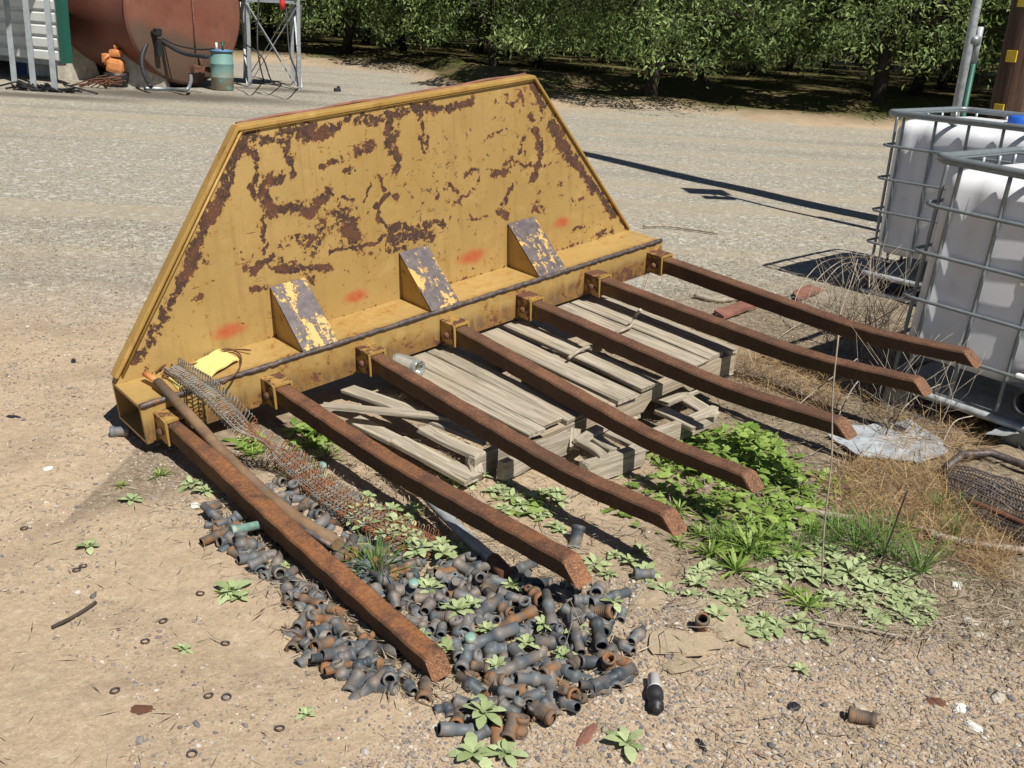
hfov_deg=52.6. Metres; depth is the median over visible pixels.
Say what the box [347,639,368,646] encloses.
pipe coupling
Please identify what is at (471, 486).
mullein rosette
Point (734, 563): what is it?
leafy weed
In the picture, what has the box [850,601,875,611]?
mullein rosette
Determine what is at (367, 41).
almond tree
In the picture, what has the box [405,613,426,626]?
pipe coupling
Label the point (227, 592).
leafy weed
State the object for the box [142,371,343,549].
long handle
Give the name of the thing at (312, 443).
leafy weed
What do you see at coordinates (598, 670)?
pipe coupling
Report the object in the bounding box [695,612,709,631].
pipe coupling
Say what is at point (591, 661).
pipe coupling
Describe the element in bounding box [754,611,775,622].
mullein rosette
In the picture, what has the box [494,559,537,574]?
pipe stub
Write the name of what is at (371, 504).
mullein rosette
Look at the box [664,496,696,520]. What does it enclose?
leafy weed
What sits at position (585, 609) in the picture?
pipe stub
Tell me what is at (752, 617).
mullein rosette
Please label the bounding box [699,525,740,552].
leafy weed
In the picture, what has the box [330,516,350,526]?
pipe nipple
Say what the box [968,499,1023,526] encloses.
rusty pipe
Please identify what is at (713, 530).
grass tuft
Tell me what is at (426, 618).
pipe nipple
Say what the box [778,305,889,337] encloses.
dry stem
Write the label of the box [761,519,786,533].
leafy weed
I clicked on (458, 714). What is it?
pipe coupling
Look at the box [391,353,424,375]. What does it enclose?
glass jar
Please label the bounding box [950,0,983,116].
light pole
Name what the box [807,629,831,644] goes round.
mullein rosette
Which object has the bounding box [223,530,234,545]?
pipe coupling
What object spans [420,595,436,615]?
pipe nipple
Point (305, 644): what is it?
pipe tee
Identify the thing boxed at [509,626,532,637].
pipe coupling
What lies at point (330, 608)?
pipe coupling
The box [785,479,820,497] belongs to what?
leafy weed
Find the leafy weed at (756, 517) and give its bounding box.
[731,511,762,529]
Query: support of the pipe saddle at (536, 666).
on the ground at (736, 152)
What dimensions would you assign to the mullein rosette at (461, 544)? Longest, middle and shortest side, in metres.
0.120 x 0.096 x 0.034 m
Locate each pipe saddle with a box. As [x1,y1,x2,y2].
[213,519,224,530]
[250,564,267,579]
[268,477,286,487]
[271,565,285,579]
[285,586,308,600]
[285,636,303,653]
[288,575,302,586]
[292,592,319,612]
[295,621,320,629]
[301,499,321,509]
[308,509,323,519]
[314,589,326,602]
[327,548,337,554]
[333,638,353,646]
[354,628,376,639]
[355,559,372,577]
[360,544,379,555]
[364,662,375,672]
[388,572,416,583]
[398,569,419,583]
[398,596,419,611]
[420,558,426,566]
[423,569,433,577]
[429,570,458,584]
[439,575,466,590]
[454,612,482,624]
[459,574,479,585]
[464,714,489,724]
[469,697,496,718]
[497,602,514,617]
[520,582,533,593]
[520,693,534,712]
[524,584,541,606]
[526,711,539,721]
[531,661,542,670]
[541,627,558,634]
[552,658,570,664]
[557,684,587,703]
[565,651,588,671]
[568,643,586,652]
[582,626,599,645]
[610,673,623,693]
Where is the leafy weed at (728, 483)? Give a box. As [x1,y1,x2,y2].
[711,477,735,490]
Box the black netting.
[0,80,97,94]
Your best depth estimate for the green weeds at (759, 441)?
3.82 m
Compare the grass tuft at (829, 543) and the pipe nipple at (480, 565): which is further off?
the grass tuft at (829, 543)
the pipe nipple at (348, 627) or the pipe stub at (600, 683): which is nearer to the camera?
the pipe stub at (600, 683)
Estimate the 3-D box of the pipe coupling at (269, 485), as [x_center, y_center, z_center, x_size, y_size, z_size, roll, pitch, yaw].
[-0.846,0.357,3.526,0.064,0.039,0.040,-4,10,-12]
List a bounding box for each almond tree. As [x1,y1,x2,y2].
[239,0,334,29]
[239,0,365,40]
[239,0,461,53]
[250,9,336,35]
[275,9,382,36]
[278,5,433,43]
[301,0,503,50]
[357,0,639,65]
[414,0,650,67]
[414,3,519,52]
[479,0,843,96]
[523,0,682,63]
[564,0,849,81]
[667,0,851,75]
[693,0,1011,101]
[729,0,874,70]
[774,0,1010,95]
[819,2,999,90]
[822,40,861,66]
[905,48,999,82]
[954,0,1010,81]
[975,3,1010,78]
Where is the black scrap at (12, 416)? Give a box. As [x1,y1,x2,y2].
[6,415,20,417]
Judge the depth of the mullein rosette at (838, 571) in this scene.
3.23 m
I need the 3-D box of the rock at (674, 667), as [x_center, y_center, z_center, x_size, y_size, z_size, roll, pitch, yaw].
[0.437,0.743,2.720,0.125,0.048,0.069,-6,22,-23]
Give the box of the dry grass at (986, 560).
[728,343,1023,588]
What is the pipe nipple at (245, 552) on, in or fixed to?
on the ground at (736, 152)
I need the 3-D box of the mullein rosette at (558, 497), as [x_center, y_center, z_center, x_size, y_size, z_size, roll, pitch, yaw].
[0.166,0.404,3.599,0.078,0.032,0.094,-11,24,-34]
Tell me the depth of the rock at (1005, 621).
3.03 m
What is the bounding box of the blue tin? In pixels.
[17,62,27,74]
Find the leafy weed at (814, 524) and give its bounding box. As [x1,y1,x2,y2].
[794,517,827,534]
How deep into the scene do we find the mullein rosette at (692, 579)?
3.13 m
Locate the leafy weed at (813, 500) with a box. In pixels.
[801,492,828,506]
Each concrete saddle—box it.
[56,45,103,79]
[120,54,170,87]
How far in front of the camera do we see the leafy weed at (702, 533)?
3.43 m
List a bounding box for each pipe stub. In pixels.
[199,520,240,545]
[200,502,224,520]
[216,534,259,547]
[236,549,277,563]
[265,548,285,575]
[275,490,302,497]
[280,576,295,605]
[281,628,331,638]
[292,502,305,510]
[295,593,323,608]
[300,611,345,623]
[314,515,329,527]
[319,644,365,660]
[324,502,334,518]
[343,533,358,561]
[348,532,383,542]
[348,665,390,700]
[368,569,399,586]
[375,643,401,657]
[405,588,442,595]
[408,599,421,618]
[426,619,439,634]
[433,566,460,573]
[437,552,469,567]
[437,721,489,736]
[453,589,486,603]
[462,621,520,648]
[471,609,504,621]
[479,571,508,585]
[480,683,528,698]
[481,578,493,596]
[486,650,540,675]
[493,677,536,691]
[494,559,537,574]
[495,605,538,626]
[505,591,541,607]
[506,587,519,593]
[530,635,547,669]
[531,634,571,649]
[540,661,557,708]
[541,588,558,630]
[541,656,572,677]
[555,695,581,712]
[565,614,585,654]
[573,603,609,630]
[589,587,631,606]
[590,616,607,650]
[590,662,636,692]
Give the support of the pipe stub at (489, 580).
on the pipe coupling
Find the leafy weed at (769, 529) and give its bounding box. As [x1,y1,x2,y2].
[742,521,781,548]
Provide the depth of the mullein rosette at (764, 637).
2.87 m
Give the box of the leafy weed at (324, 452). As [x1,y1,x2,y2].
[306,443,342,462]
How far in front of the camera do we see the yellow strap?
4.02 m
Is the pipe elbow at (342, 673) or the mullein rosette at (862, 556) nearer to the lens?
the pipe elbow at (342, 673)
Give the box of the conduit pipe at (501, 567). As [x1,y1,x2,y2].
[423,499,513,578]
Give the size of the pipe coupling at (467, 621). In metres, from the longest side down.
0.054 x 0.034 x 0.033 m
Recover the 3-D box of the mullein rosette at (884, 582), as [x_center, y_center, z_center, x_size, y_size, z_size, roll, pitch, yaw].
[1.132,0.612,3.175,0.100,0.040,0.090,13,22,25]
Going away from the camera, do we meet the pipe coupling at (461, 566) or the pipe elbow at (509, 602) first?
the pipe elbow at (509, 602)
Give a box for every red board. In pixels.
[714,301,755,318]
[793,285,822,301]
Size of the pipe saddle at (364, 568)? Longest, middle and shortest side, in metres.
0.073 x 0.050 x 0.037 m
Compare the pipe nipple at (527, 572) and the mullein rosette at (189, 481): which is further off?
the mullein rosette at (189, 481)
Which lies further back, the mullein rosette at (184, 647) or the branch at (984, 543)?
the branch at (984, 543)
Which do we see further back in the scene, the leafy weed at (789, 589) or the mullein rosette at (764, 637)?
the leafy weed at (789, 589)
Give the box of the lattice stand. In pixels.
[240,0,301,89]
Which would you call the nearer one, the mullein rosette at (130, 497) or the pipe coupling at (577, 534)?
the pipe coupling at (577, 534)
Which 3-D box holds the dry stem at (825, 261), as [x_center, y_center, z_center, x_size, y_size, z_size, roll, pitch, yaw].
[1.811,-0.550,5.901,0.472,0.425,0.488,3,20,0]
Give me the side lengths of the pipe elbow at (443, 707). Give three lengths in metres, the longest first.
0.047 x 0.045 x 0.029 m
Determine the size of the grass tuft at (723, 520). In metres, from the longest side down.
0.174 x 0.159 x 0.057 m
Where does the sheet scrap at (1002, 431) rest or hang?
on the ground at (736, 152)
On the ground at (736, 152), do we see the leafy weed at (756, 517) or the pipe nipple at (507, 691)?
the leafy weed at (756, 517)
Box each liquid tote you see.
[860,106,1023,304]
[879,146,1023,447]
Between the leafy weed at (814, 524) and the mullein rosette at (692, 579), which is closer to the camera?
the mullein rosette at (692, 579)
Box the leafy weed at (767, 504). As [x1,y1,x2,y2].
[757,496,780,514]
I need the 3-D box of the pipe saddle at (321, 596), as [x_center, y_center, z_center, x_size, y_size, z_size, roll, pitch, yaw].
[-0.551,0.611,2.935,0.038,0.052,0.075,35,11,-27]
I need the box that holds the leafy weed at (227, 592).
[213,585,237,598]
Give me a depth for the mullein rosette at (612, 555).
3.25 m
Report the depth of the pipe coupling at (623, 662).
2.69 m
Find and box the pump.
[101,45,128,87]
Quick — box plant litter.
[0,255,1023,767]
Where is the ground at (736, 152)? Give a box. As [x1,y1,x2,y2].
[0,16,1023,767]
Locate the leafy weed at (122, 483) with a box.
[113,480,128,489]
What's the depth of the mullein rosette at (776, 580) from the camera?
3.15 m
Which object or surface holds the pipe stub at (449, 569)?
on the ground at (736, 152)
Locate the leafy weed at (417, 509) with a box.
[405,502,425,515]
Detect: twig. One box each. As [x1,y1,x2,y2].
[51,601,96,628]
[567,345,592,359]
[615,308,641,332]
[644,273,649,289]
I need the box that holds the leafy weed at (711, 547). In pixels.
[681,538,730,565]
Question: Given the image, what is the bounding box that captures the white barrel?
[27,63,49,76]
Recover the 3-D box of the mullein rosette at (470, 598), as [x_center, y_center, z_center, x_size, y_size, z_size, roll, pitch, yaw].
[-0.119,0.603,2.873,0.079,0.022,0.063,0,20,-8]
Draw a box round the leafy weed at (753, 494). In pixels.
[752,479,775,498]
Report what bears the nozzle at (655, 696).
on the ground at (736, 152)
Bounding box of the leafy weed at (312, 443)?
[297,434,332,450]
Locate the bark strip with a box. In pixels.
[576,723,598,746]
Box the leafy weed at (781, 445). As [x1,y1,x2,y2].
[769,436,790,451]
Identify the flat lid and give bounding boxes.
[130,705,154,714]
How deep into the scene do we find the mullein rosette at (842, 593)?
3.09 m
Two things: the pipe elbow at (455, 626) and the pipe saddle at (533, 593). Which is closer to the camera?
the pipe elbow at (455, 626)
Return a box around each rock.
[633,590,666,611]
[648,629,723,656]
[657,654,699,674]
[686,595,752,647]
[787,701,800,711]
[961,615,977,625]
[975,632,986,636]
[991,692,1004,702]
[997,618,1013,624]
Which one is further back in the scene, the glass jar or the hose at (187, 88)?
the hose at (187, 88)
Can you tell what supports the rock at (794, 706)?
on the ground at (736, 152)
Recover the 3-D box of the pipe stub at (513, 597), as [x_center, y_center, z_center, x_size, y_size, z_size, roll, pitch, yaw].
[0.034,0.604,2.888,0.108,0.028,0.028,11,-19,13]
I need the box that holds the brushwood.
[420,229,1023,677]
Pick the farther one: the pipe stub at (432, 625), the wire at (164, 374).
the wire at (164, 374)
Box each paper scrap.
[43,466,52,470]
[190,502,199,507]
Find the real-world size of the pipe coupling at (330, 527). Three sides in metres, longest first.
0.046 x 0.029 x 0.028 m
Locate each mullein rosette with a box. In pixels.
[75,539,98,554]
[118,493,142,505]
[173,643,192,653]
[177,475,208,491]
[191,484,218,497]
[215,578,252,604]
[228,587,250,600]
[280,559,295,568]
[295,706,315,719]
[346,512,362,525]
[348,502,365,516]
[352,517,380,530]
[360,490,376,501]
[363,502,387,516]
[374,528,391,539]
[375,502,402,512]
[381,512,411,529]
[394,525,417,535]
[400,501,424,513]
[400,527,414,538]
[401,511,417,525]
[403,543,430,555]
[405,536,435,557]
[407,530,425,539]
[417,579,444,593]
[418,574,435,588]
[419,628,431,639]
[431,544,457,558]
[432,536,451,551]
[437,636,463,652]
[438,474,449,481]
[439,597,474,617]
[439,599,455,610]
[444,478,460,487]
[447,731,493,767]
[450,541,473,555]
[462,694,506,729]
[465,594,481,608]
[469,482,478,489]
[474,621,497,632]
[480,486,501,497]
[482,654,506,671]
[482,739,528,767]
[483,470,494,477]
[489,484,510,495]
[493,503,506,511]
[493,504,511,514]
[495,488,523,500]
[497,502,513,509]
[500,479,515,489]
[501,577,524,592]
[513,499,530,510]
[515,633,539,648]
[517,506,535,517]
[522,491,546,500]
[531,512,548,519]
[533,487,547,493]
[535,614,551,631]
[536,506,551,518]
[543,520,568,531]
[544,504,558,517]
[548,493,570,508]
[549,524,568,535]
[550,487,567,493]
[551,645,576,659]
[560,623,589,633]
[582,552,612,571]
[596,567,617,579]
[600,594,623,612]
[604,726,642,762]
[607,549,624,559]
[618,553,642,566]
[628,542,649,555]
[632,560,662,584]
[647,581,676,597]
[676,587,709,601]
[677,573,709,588]
[686,561,711,580]
[689,569,708,577]
[702,558,723,576]
[702,602,729,620]
[710,588,734,600]
[711,591,734,603]
[718,597,743,612]
[725,589,747,607]
[728,588,746,599]
[736,586,764,599]
[737,622,761,639]
[742,615,758,623]
[745,618,774,634]
[747,571,768,582]
[749,581,773,595]
[749,626,765,634]
[750,565,783,586]
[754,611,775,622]
[760,628,772,642]
[764,552,777,562]
[764,578,784,589]
[768,617,791,638]
[774,555,800,567]
[774,562,801,576]
[780,611,818,629]
[782,566,804,581]
[789,661,810,675]
[790,623,820,640]
[794,568,819,587]
[796,557,823,576]
[798,567,818,577]
[803,543,829,556]
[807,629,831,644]
[808,566,838,583]
[811,536,826,543]
[813,595,828,604]
[814,588,841,607]
[817,556,839,567]
[819,591,852,606]
[824,543,846,558]
[824,551,846,564]
[827,569,840,579]
[831,574,856,593]
[833,560,871,578]
[835,596,849,608]
[836,597,854,611]
[839,556,868,570]
[846,566,870,577]
[849,576,871,587]
[850,598,865,609]
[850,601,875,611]
[851,590,875,600]
[855,575,889,604]
[857,553,876,567]
[859,609,892,631]
[863,576,894,594]
[867,546,887,555]
[867,606,898,624]
[869,563,902,579]
[874,594,909,613]
[878,572,899,582]
[883,601,919,621]
[884,583,913,599]
[886,592,912,604]
[890,574,905,585]
[895,565,917,574]
[896,581,916,589]
[896,588,913,599]
[898,568,920,584]
[903,593,928,612]
[906,619,926,632]
[908,601,925,612]
[908,602,924,617]
[910,588,937,603]
[915,566,931,574]
[915,600,929,612]
[919,614,932,626]
[921,606,941,619]
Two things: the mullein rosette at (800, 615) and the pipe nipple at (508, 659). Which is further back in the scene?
the mullein rosette at (800, 615)
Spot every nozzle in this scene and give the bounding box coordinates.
[279,0,284,8]
[647,672,663,714]
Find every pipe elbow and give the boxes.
[204,500,221,513]
[226,510,242,521]
[234,531,257,550]
[287,479,308,494]
[330,658,352,680]
[332,647,356,661]
[343,546,359,560]
[352,656,371,673]
[398,565,422,571]
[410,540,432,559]
[417,621,431,631]
[434,701,453,717]
[448,615,475,637]
[452,576,471,590]
[465,551,482,562]
[482,671,507,685]
[483,641,507,662]
[489,615,504,625]
[495,599,511,614]
[498,696,525,715]
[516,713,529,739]
[518,595,529,611]
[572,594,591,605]
[595,649,615,670]
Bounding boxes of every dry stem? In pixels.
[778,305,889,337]
[793,257,889,330]
[800,358,857,403]
[805,256,875,303]
[814,262,892,306]
[831,300,908,355]
[832,259,857,355]
[838,381,858,414]
[860,256,870,362]
[886,383,940,435]
[943,415,972,442]
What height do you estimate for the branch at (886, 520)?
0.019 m
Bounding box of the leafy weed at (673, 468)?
[663,464,685,473]
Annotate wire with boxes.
[155,348,241,383]
[160,362,181,376]
[221,349,250,351]
[281,626,303,637]
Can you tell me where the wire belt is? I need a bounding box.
[162,357,453,558]
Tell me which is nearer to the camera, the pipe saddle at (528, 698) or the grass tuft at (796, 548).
the pipe saddle at (528, 698)
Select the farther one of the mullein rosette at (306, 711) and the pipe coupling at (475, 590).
the pipe coupling at (475, 590)
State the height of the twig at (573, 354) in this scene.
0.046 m
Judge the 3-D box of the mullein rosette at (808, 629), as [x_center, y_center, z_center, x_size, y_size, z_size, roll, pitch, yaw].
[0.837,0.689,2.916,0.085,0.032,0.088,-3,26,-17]
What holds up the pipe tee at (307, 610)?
on the pipe saddle at (308, 624)
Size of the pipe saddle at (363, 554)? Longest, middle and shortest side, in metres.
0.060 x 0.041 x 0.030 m
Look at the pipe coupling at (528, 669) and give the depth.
2.61 m
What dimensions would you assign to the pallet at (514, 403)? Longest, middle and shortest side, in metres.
1.230 x 1.076 x 0.157 m
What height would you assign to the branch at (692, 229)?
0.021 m
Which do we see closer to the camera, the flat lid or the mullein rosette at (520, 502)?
the flat lid
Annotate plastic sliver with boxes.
[695,738,706,752]
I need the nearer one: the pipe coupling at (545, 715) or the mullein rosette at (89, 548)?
the pipe coupling at (545, 715)
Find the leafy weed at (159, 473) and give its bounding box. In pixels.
[147,466,171,479]
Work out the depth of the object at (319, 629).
2.75 m
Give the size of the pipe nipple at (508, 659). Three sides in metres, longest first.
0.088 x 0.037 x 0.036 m
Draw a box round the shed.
[0,0,72,91]
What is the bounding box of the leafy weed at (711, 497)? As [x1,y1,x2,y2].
[692,493,724,506]
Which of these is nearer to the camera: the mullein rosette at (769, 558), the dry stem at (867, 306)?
the mullein rosette at (769, 558)
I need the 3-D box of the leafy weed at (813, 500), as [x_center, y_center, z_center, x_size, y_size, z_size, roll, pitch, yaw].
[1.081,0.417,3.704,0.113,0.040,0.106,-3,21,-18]
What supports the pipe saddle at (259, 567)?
on the ground at (736, 152)
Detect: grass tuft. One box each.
[327,535,431,581]
[336,524,430,578]
[691,516,743,547]
[702,511,749,531]
[708,516,776,550]
[733,539,784,564]
[758,525,792,544]
[768,522,832,557]
[774,519,837,542]
[802,504,865,530]
[809,503,876,542]
[811,528,848,551]
[812,504,913,552]
[826,494,931,551]
[826,509,888,537]
[838,504,949,559]
[854,519,984,587]
[860,523,937,568]
[868,503,925,529]
[891,542,956,575]
[911,484,965,518]
[922,506,999,536]
[951,489,983,513]
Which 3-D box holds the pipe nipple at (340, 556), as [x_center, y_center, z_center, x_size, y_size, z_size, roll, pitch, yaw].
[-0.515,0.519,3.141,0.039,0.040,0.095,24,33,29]
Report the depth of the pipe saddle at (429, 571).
3.04 m
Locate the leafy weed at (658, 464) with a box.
[649,459,665,470]
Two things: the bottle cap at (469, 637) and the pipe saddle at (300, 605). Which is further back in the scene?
the pipe saddle at (300, 605)
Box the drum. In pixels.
[209,42,233,90]
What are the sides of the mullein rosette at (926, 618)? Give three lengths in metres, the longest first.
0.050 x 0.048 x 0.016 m
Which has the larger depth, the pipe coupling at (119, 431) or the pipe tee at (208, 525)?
the pipe coupling at (119, 431)
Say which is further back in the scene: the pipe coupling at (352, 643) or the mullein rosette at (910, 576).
the mullein rosette at (910, 576)
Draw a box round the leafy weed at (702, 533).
[683,521,719,538]
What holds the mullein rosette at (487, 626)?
on the ground at (736, 152)
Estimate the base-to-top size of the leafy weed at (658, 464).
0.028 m
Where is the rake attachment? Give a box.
[110,73,981,681]
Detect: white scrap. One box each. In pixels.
[952,580,962,590]
[953,702,966,712]
[965,719,982,732]
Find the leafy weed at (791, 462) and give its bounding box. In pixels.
[782,457,798,467]
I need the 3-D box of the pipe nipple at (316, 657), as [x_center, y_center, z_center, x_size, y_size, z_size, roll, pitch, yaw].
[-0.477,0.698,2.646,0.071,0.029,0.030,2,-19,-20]
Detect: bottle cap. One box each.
[318,462,326,468]
[408,578,418,587]
[464,632,475,642]
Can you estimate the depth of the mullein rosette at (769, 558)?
3.30 m
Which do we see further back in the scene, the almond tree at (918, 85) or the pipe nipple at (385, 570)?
the almond tree at (918, 85)
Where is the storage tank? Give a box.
[67,0,239,83]
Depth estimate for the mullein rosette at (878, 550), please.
3.39 m
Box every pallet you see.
[321,385,719,485]
[409,294,737,441]
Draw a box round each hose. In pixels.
[140,43,152,88]
[144,74,192,91]
[159,38,209,58]
[162,37,214,49]
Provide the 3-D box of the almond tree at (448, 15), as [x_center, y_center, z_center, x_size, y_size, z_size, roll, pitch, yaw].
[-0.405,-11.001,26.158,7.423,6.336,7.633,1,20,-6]
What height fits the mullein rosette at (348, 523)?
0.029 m
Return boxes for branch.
[643,225,718,233]
[693,293,738,302]
[794,506,852,520]
[813,618,909,638]
[881,518,940,532]
[928,531,1023,553]
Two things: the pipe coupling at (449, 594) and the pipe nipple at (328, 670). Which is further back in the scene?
the pipe coupling at (449, 594)
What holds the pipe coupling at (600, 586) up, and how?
on the ground at (736, 152)
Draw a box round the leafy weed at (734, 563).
[712,546,770,584]
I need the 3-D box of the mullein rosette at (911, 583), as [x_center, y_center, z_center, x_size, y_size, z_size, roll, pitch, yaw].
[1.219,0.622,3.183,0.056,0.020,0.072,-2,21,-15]
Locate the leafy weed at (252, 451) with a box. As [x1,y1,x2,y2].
[239,446,263,459]
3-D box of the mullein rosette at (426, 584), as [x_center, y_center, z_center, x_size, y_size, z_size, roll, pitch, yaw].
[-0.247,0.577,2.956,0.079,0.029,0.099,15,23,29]
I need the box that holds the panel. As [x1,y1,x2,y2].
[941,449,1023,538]
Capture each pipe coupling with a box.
[109,426,130,436]
[205,499,219,504]
[216,517,232,526]
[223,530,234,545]
[227,546,243,558]
[247,553,267,570]
[258,541,265,549]
[259,569,274,581]
[265,482,272,488]
[282,495,291,504]
[292,494,308,502]
[294,646,319,668]
[298,580,319,589]
[299,497,309,511]
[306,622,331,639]
[310,635,335,652]
[313,603,333,614]
[320,661,345,673]
[325,523,334,531]
[325,602,348,617]
[341,531,349,537]
[341,668,364,692]
[343,522,355,530]
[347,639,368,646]
[370,582,386,597]
[371,653,377,662]
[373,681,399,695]
[375,657,395,668]
[382,665,396,684]
[395,582,412,596]
[402,556,421,566]
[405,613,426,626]
[414,591,433,604]
[416,675,434,702]
[427,634,442,643]
[429,610,452,623]
[432,558,446,565]
[435,621,447,638]
[445,589,463,598]
[446,650,459,656]
[449,637,462,661]
[450,706,465,723]
[452,557,474,576]
[453,693,471,711]
[459,614,471,631]
[467,587,480,595]
[470,660,490,673]
[471,569,484,582]
[474,723,491,742]
[480,582,505,594]
[480,677,487,689]
[487,695,505,703]
[500,712,521,741]
[507,641,525,657]
[509,572,524,585]
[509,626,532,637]
[510,666,532,678]
[519,615,540,629]
[523,635,533,650]
[526,686,545,700]
[528,700,556,725]
[538,660,561,675]
[539,696,562,715]
[544,623,562,632]
[548,583,563,599]
[549,631,566,644]
[560,589,573,603]
[567,524,585,548]
[577,655,600,668]
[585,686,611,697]
[589,581,606,596]
[589,603,614,618]
[592,666,603,675]
[603,617,614,636]
[606,642,617,652]
[612,650,631,666]
[616,606,627,623]
[633,568,654,579]
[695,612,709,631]
[847,706,876,727]
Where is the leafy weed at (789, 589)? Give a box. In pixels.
[776,582,811,608]
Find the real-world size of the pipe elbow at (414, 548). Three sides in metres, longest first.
0.066 x 0.063 x 0.040 m
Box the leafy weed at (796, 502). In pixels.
[776,496,807,514]
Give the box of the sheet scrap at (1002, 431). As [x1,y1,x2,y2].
[985,426,1023,435]
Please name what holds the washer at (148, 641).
on the ground at (736, 152)
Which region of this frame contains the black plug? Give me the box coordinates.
[334,86,340,91]
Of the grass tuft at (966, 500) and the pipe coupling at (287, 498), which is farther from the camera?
the grass tuft at (966, 500)
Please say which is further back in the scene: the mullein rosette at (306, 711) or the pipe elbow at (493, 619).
the pipe elbow at (493, 619)
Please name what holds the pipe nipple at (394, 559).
on the pipe tee
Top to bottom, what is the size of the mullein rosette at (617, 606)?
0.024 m
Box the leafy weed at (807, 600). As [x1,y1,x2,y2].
[782,587,834,619]
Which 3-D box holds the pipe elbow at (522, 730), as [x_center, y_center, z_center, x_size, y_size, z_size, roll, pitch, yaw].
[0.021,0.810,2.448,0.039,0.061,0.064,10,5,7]
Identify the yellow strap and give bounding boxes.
[166,349,238,389]
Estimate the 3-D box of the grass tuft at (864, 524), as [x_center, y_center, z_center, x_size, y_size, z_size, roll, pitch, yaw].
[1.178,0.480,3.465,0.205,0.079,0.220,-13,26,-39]
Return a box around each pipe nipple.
[216,544,230,552]
[236,547,261,553]
[247,530,256,535]
[270,565,298,585]
[304,585,317,596]
[311,651,331,662]
[323,661,351,675]
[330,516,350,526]
[330,622,357,631]
[333,544,353,562]
[352,640,378,668]
[359,668,380,686]
[360,570,375,582]
[365,549,383,569]
[375,536,396,553]
[375,546,387,553]
[380,565,390,575]
[382,555,403,565]
[386,583,401,610]
[400,676,417,696]
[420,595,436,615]
[420,607,435,624]
[438,585,449,594]
[454,671,486,695]
[463,669,483,677]
[467,560,491,570]
[473,593,504,616]
[475,624,488,634]
[483,587,495,598]
[489,684,519,698]
[489,713,503,745]
[498,652,510,661]
[504,655,522,662]
[514,671,551,686]
[523,569,531,576]
[539,670,566,685]
[557,668,592,682]
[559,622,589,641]
[578,678,609,690]
[611,635,635,655]
[619,669,638,687]
[626,625,646,646]
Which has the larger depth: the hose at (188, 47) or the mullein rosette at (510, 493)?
the hose at (188, 47)
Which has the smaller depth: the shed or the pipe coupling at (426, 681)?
the pipe coupling at (426, 681)
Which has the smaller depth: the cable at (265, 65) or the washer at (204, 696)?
the washer at (204, 696)
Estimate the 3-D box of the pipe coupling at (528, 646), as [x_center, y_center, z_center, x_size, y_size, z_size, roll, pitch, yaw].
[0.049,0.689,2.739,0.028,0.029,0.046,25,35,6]
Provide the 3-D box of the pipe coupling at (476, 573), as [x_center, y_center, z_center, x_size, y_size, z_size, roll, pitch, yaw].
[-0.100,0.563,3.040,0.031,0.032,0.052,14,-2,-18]
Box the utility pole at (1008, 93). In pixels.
[988,0,1023,119]
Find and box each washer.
[110,687,119,693]
[140,638,149,643]
[186,749,197,757]
[203,692,213,697]
[221,693,231,700]
[274,725,284,730]
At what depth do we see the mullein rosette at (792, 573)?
3.23 m
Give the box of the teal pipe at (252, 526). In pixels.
[229,520,261,534]
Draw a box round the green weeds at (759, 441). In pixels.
[222,417,866,563]
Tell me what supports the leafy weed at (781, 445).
on the ground at (736, 152)
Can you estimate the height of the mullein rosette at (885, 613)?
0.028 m
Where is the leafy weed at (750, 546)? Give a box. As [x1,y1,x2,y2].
[710,524,788,557]
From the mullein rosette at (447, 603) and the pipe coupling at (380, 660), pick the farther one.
the mullein rosette at (447, 603)
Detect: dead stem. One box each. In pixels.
[821,335,838,585]
[880,490,907,567]
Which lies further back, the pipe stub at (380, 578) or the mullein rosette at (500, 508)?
the mullein rosette at (500, 508)
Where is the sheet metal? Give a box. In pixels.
[828,420,947,462]
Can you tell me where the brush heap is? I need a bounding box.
[67,74,125,88]
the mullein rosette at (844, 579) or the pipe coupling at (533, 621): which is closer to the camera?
the pipe coupling at (533, 621)
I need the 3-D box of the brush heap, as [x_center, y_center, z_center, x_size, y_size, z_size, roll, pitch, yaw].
[-6.847,-5.008,17.074,0.879,0.240,0.340,3,20,0]
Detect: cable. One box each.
[246,44,281,84]
[256,0,263,79]
[285,6,298,84]
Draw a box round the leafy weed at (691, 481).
[681,476,701,487]
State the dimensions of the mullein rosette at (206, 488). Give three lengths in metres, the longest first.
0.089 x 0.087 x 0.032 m
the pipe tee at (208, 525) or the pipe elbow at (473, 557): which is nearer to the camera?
the pipe elbow at (473, 557)
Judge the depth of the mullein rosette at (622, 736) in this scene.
2.41 m
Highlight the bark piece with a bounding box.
[923,697,945,706]
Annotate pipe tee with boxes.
[204,521,214,530]
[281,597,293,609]
[292,604,316,629]
[299,636,311,654]
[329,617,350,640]
[331,500,350,518]
[347,558,358,573]
[358,526,371,533]
[386,561,410,578]
[396,662,412,681]
[434,592,457,609]
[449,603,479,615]
[454,642,482,671]
[496,586,521,603]
[521,576,552,587]
[560,603,587,623]
[561,579,574,588]
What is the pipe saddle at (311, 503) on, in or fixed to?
on the ground at (736, 152)
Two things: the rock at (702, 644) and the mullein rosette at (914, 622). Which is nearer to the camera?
the rock at (702, 644)
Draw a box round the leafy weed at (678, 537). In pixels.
[666,533,692,550]

